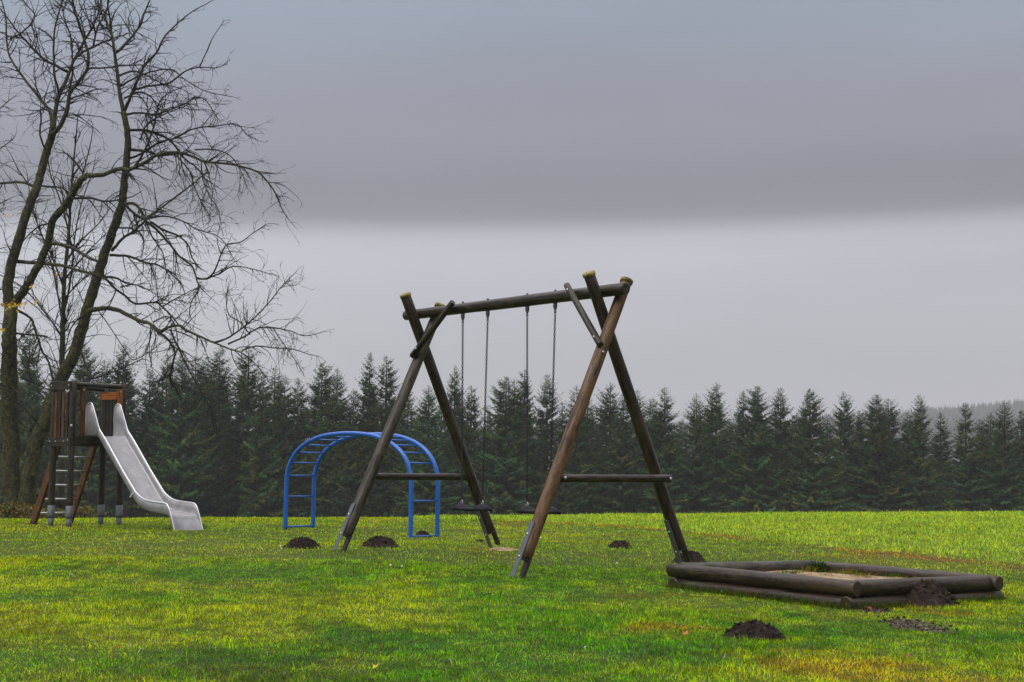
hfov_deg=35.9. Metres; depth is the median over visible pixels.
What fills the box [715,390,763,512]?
spruce
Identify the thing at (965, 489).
spruce
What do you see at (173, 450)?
spruce
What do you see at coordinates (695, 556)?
molehill
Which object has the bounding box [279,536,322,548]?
molehill
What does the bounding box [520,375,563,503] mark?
spruce
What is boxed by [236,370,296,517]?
spruce
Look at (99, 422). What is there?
spruce
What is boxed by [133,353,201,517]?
spruce
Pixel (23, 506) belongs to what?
shrub
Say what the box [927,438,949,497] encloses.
spruce
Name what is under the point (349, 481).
spruce
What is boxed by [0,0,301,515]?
bare tree
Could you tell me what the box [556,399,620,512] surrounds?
spruce
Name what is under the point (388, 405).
spruce
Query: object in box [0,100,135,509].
young tree
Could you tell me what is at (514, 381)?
spruce
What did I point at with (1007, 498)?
spruce
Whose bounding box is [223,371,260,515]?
spruce
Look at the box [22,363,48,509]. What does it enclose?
spruce
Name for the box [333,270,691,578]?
swing set
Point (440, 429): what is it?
spruce
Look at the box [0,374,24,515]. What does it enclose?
spruce
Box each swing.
[451,310,492,510]
[516,303,560,513]
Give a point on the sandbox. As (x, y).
(736, 577)
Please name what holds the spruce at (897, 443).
on the ground at (353, 556)
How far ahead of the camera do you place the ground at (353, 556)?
11.28 m
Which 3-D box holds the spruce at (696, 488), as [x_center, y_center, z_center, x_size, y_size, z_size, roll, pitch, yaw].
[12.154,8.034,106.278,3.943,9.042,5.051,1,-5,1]
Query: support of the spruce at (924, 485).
on the ground at (353, 556)
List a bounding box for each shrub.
[0,501,47,518]
[23,507,64,518]
[64,505,108,517]
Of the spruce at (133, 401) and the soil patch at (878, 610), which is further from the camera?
the spruce at (133, 401)
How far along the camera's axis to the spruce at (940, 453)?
110.34 m
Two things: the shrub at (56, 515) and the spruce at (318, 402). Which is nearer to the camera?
the shrub at (56, 515)
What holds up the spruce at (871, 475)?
on the ground at (353, 556)
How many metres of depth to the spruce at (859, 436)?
108.96 m
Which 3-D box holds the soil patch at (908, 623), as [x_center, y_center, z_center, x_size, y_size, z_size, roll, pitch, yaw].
[2.710,1.886,10.548,0.486,0.036,1.200,1,-5,0]
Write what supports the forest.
on the hill
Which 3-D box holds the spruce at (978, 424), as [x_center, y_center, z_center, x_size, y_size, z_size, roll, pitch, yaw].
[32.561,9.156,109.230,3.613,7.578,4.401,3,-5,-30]
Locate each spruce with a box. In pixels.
[0,322,60,516]
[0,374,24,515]
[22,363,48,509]
[38,343,128,517]
[38,364,76,515]
[75,360,135,516]
[88,341,160,517]
[126,369,177,516]
[126,372,141,440]
[133,351,214,517]
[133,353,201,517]
[156,362,241,517]
[160,346,253,517]
[161,354,232,515]
[213,385,240,516]
[214,347,270,516]
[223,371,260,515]
[236,368,310,517]
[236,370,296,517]
[245,377,316,517]
[277,378,316,516]
[279,362,354,516]
[303,367,363,517]
[319,394,335,423]
[323,388,384,516]
[334,353,395,516]
[369,355,405,515]
[374,391,446,516]
[381,385,466,517]
[423,367,481,514]
[429,406,447,496]
[443,402,468,485]
[445,385,500,515]
[451,376,537,515]
[476,406,501,491]
[480,369,553,515]
[492,379,535,491]
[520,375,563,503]
[547,401,589,514]
[552,385,607,514]
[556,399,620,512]
[584,382,635,512]
[588,393,653,515]
[607,399,686,513]
[618,391,647,511]
[635,387,692,513]
[672,419,694,511]
[674,383,740,513]
[675,393,723,513]
[691,412,718,483]
[713,385,791,512]
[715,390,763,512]
[718,420,753,512]
[750,387,802,512]
[752,413,815,508]
[770,388,856,512]
[812,418,856,512]
[823,393,867,511]
[838,394,918,512]
[841,411,869,498]
[842,428,862,463]
[864,399,933,511]
[890,413,952,510]
[896,394,946,512]
[925,412,963,511]
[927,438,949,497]
[935,403,1001,511]
[948,427,969,510]
[958,412,1007,509]
[963,419,993,508]
[971,400,1023,511]
[990,411,1023,511]
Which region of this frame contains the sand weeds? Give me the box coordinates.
[742,564,920,577]
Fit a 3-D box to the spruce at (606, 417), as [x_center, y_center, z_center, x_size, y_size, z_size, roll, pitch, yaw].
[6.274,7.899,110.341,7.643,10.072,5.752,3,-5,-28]
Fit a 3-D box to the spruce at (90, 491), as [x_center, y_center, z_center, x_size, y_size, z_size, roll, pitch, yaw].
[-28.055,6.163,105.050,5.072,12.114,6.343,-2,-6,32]
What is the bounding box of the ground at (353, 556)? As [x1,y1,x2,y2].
[0,488,1023,681]
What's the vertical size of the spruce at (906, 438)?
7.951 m
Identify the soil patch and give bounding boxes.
[854,606,892,613]
[876,615,957,632]
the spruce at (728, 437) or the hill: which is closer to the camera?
the spruce at (728, 437)
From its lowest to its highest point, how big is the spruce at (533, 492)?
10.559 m
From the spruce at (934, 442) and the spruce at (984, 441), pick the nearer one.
the spruce at (984, 441)
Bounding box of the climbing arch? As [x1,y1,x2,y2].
[283,431,439,537]
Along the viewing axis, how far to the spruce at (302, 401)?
109.01 m
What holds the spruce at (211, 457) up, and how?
on the ground at (353, 556)
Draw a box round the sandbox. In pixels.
[666,560,1003,609]
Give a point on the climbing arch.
(343, 436)
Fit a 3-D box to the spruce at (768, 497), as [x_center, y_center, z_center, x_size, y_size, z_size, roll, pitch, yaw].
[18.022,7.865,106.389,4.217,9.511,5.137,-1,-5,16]
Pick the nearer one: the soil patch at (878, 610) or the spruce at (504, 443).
the soil patch at (878, 610)
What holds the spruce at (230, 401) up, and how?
on the ground at (353, 556)
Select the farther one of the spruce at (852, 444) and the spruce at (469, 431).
the spruce at (852, 444)
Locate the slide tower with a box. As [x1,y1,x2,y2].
[29,381,202,530]
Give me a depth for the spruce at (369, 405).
105.14 m
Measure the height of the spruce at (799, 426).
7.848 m
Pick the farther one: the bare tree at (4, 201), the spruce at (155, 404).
the spruce at (155, 404)
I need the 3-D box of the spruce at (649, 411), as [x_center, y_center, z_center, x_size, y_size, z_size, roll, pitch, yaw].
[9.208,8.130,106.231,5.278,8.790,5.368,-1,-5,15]
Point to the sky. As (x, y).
(826, 197)
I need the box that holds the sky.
[0,0,1023,451]
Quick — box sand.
[765,570,904,579]
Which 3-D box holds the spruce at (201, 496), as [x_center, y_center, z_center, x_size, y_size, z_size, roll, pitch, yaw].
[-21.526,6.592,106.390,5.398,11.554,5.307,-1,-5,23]
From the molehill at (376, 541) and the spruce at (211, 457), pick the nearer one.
the molehill at (376, 541)
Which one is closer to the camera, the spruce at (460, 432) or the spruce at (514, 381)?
the spruce at (514, 381)
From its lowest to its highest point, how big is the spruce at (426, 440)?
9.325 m
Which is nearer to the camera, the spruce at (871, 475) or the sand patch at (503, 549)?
the sand patch at (503, 549)
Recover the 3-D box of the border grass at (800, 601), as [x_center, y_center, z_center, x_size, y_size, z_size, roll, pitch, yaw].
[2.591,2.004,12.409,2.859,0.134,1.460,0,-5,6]
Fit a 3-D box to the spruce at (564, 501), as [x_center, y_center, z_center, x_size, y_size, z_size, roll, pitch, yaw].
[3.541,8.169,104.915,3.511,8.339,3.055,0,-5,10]
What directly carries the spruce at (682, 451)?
on the ground at (353, 556)
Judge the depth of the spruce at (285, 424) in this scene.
105.89 m
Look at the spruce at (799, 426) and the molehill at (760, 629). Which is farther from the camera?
the spruce at (799, 426)
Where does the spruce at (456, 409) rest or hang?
on the ground at (353, 556)
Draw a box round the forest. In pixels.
[738,399,1023,449]
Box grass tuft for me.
[804,557,827,571]
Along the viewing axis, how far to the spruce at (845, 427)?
108.19 m
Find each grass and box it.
[661,581,1009,609]
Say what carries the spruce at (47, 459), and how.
on the ground at (353, 556)
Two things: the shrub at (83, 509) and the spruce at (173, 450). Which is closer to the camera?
the shrub at (83, 509)
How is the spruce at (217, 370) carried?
on the ground at (353, 556)
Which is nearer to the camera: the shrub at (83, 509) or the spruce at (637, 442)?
the shrub at (83, 509)
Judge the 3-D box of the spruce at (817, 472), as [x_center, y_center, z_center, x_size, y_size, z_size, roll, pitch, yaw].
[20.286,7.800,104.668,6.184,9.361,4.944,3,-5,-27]
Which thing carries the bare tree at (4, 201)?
on the ground at (353, 556)
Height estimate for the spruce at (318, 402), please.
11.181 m
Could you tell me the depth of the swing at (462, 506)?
15.89 m
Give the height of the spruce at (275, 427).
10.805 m
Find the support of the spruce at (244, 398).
on the ground at (353, 556)
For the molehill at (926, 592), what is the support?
on the ground at (353, 556)
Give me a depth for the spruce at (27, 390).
105.09 m
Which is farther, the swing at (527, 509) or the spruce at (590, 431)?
the spruce at (590, 431)
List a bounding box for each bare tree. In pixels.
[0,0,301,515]
[0,42,26,298]
[2,0,331,514]
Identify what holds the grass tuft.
on the sand
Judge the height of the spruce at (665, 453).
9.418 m
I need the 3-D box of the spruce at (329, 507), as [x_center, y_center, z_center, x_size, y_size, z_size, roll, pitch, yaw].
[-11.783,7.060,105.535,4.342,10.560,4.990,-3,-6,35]
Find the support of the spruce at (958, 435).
on the ground at (353, 556)
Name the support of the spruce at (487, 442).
on the ground at (353, 556)
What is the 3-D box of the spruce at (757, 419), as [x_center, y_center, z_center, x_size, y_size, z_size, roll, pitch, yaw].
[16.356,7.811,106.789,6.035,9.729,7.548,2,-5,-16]
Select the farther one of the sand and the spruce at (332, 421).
the spruce at (332, 421)
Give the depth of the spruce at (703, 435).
117.27 m
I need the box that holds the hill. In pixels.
[540,404,1019,476]
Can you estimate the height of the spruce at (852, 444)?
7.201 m
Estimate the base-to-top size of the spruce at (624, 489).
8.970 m
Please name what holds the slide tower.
on the ground at (353, 556)
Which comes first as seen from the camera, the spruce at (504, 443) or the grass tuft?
the grass tuft
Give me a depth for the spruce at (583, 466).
105.23 m
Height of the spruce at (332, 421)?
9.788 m
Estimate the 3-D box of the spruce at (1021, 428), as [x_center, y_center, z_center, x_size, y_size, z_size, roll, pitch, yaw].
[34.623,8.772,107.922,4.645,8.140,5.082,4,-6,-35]
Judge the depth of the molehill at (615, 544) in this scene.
18.00 m
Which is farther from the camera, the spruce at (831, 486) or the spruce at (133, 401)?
the spruce at (133, 401)
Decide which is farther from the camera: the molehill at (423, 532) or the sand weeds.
the molehill at (423, 532)
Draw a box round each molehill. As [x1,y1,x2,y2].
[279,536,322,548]
[358,535,402,547]
[416,530,429,534]
[607,540,631,548]
[670,550,705,562]
[721,619,791,641]
[905,578,968,608]
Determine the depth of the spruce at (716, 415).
107.49 m
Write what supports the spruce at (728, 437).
on the ground at (353, 556)
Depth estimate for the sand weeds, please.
13.82 m
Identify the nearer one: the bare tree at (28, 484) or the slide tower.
the slide tower
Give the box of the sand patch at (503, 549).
[488,547,515,550]
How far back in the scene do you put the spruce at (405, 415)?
106.42 m
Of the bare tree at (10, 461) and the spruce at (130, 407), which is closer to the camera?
the bare tree at (10, 461)

